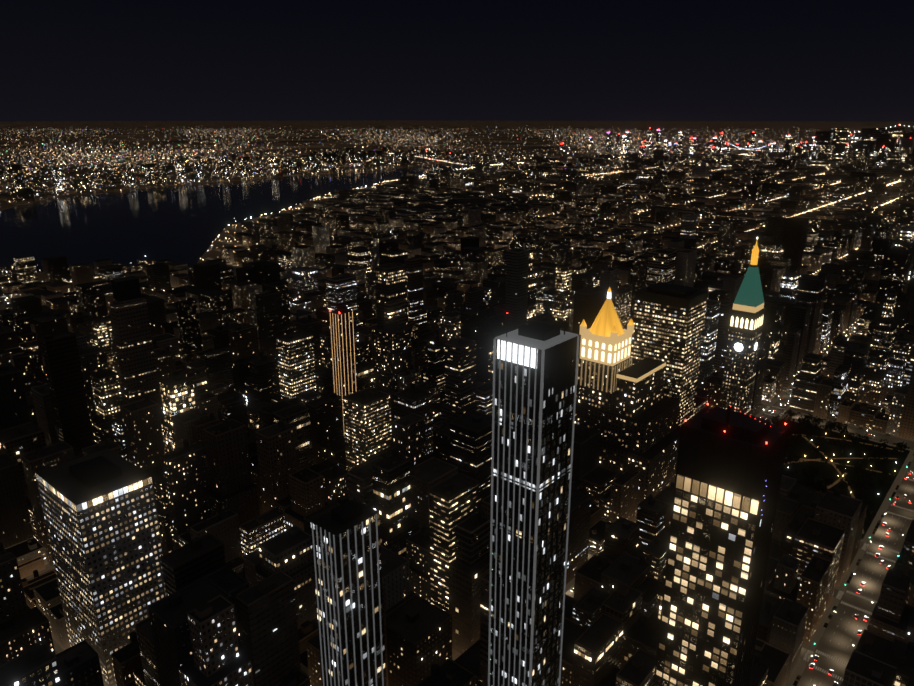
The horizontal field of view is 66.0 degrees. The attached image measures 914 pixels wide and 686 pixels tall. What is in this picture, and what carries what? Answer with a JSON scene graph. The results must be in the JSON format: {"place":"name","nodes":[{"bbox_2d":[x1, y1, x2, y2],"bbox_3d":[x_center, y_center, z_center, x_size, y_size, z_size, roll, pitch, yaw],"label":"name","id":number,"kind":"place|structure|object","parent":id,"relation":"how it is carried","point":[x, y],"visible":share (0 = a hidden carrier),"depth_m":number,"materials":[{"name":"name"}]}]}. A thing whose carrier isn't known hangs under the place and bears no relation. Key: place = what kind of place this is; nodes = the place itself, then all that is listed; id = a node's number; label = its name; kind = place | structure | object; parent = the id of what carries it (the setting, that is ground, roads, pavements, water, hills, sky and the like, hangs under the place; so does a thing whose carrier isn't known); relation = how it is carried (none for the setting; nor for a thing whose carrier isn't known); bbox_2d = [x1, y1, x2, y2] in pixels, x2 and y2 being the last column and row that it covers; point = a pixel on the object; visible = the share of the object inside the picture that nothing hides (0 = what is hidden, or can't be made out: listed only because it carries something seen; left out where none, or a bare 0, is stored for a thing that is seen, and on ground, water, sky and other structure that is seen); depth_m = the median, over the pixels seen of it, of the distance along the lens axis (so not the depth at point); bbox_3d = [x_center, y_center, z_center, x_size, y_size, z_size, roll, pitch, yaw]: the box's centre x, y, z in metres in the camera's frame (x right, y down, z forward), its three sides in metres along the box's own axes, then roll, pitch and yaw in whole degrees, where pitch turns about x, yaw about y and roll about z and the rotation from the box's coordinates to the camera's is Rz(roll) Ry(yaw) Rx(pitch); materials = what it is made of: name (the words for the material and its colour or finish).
{"place":"outdoors","nodes":[
{"label":"outdoors","id":0,"kind":"place"},
{"bbox_2d":[0,143,810,272],"bbox_3d":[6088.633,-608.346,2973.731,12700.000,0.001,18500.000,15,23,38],"label":"river","id":1,"kind":"structure","parent":0,"point":[187,224],"depth_m":2469.50,"materials":[{"name":"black liquid"}]},
{"bbox_2d":[413,150,466,169],"bbox_3d":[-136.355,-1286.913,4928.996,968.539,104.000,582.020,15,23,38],"label":"bridge","id":2,"kind":"structure","parent":1,"relation":"on","point":[452,162],"depth_m":4738.66,"materials":[{"name":"grey metal"}]},
{"bbox_2d":[0,120,913,281],"bbox_3d":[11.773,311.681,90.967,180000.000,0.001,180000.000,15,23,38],"label":"ground","id":3,"kind":"structure","parent":0,"point":[529,137],"depth_m":11937.73,"materials":[{"name":"grey"}]},
{"bbox_2d":[35,448,165,685],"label":"white office block","id":4,"kind":"structure","parent":3,"relation":"on","point":[101,520],"depth_m":404.40,"materials":[{"name":"white"}]},
{"bbox_2d":[329,305,357,434],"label":"high-rise tower","id":5,"kind":"structure","parent":3,"relation":"on","point":[343,348],"depth_m":666.64,"materials":[{"name":"white"}]},
{"bbox_2d":[310,499,385,685],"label":"skyscraper","id":6,"kind":"structure","parent":3,"relation":"on","point":[346,543],"depth_m":328.08,"materials":[{"name":"black glass"}]},
{"bbox_2d":[0,128,900,206],"bbox_3d":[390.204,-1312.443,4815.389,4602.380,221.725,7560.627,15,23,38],"label":"shore buildings","id":7,"kind":"structure","parent":3,"relation":"on","point":[181,169],"depth_m":4475.82,"materials":[{"name":"grey concrete"}]},
{"bbox_2d":[0,124,910,685],"bbox_3d":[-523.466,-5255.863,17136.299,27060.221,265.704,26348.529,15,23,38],"label":"city lights","id":8,"kind":"object","parent":3,"relation":"on","point":[568,136],"visible":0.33,"depth_m":7529.59},
{"bbox_2d":[0,127,913,685],"bbox_3d":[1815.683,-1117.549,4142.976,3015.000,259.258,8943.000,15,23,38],"label":"city blocks","id":9,"kind":"structure","parent":3,"relation":"on","point":[206,399],"depth_m":661.29,"materials":[{"name":"grey concrete"}]},
{"bbox_2d":[488,314,578,685],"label":"skyscraper","id":10,"kind":"structure","parent":3,"relation":"on","point":[535,367],"depth_m":282.89,"materials":[{"name":"black glass"}]},
{"bbox_2d":[574,287,680,517],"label":"gold-roofed skyscraper","id":11,"kind":"structure","parent":3,"relation":"on","point":[627,409],"depth_m":602.58,"materials":[{"name":"white"}]},
{"bbox_2d":[630,282,707,425],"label":"office building","id":12,"kind":"structure","parent":3,"relation":"on","point":[668,320],"depth_m":670.12,"materials":[{"name":"black glass"}]},
{"bbox_2d":[653,405,788,685],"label":"tower","id":13,"kind":"structure","parent":3,"relation":"on","point":[720,535],"depth_m":292.45,"materials":[{"name":"black glass"}]},
{"bbox_2d":[719,241,765,414],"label":"clock tower","id":14,"kind":"structure","parent":3,"relation":"on","point":[747,311],"depth_m":705.29,"materials":[{"name":"white"}]},
{"bbox_2d":[705,142,781,152],"bbox_3d":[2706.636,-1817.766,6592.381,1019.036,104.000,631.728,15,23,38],"label":"bridge","id":15,"kind":"structure","parent":3,"relation":"on","point":[743,149],"depth_m":6643.93,"materials":[{"name":"grey metal"}]},
{"bbox_2d":[771,416,913,543],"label":"park","id":16,"kind":"structure","parent":3,"relation":"on","point":[803,447],"depth_m":690.47,"materials":[{"name":"green plant"}]},
{"bbox_2d":[769,409,909,522],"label":"park trees","id":17,"kind":"object","parent":16,"relation":"on","point":[867,482],"visible":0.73,"depth_m":684.51,"materials":[{"name":"green plant"}]},
{"bbox_2d":[0,0,913,121],"label":"sky","id":18,"kind":"structure","parent":0,"point":[61,60],"materials":[{"name":"black"}]},
{"bbox_2d":[54,180,913,685],"bbox_3d":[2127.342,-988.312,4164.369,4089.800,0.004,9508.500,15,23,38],"label":"roads","id":19,"kind":"structure","parent":0,"point":[870,570],"depth_m":519.99,"materials":[{"name":"grey asphalt"}]},
{"bbox_2d":[23,229,913,685],"bbox_3d":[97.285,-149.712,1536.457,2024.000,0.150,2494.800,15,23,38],"label":"sidewalks","id":20,"kind":"structure","parent":19,"relation":"on","point":[813,643],"depth_m":509.81,"materials":[{"name":"grey concrete"}]},
{"bbox_2d":[592,335,895,663],"bbox_3d":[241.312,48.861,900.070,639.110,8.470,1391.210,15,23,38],"label":"street lamps","id":21,"kind":"object","parent":20,"relation":"on","point":[828,485],"visible":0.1,"depth_m":553.42,"materials":[{"name":"grey"}]},
{"bbox_2d":[762,389,913,681],"bbox_3d":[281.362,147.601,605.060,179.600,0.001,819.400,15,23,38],"label":"road markings","id":22,"kind":"object","parent":19,"relation":"on","point":[847,590],"visible":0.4,"depth_m":500.45,"materials":[{"name":"white paint"}]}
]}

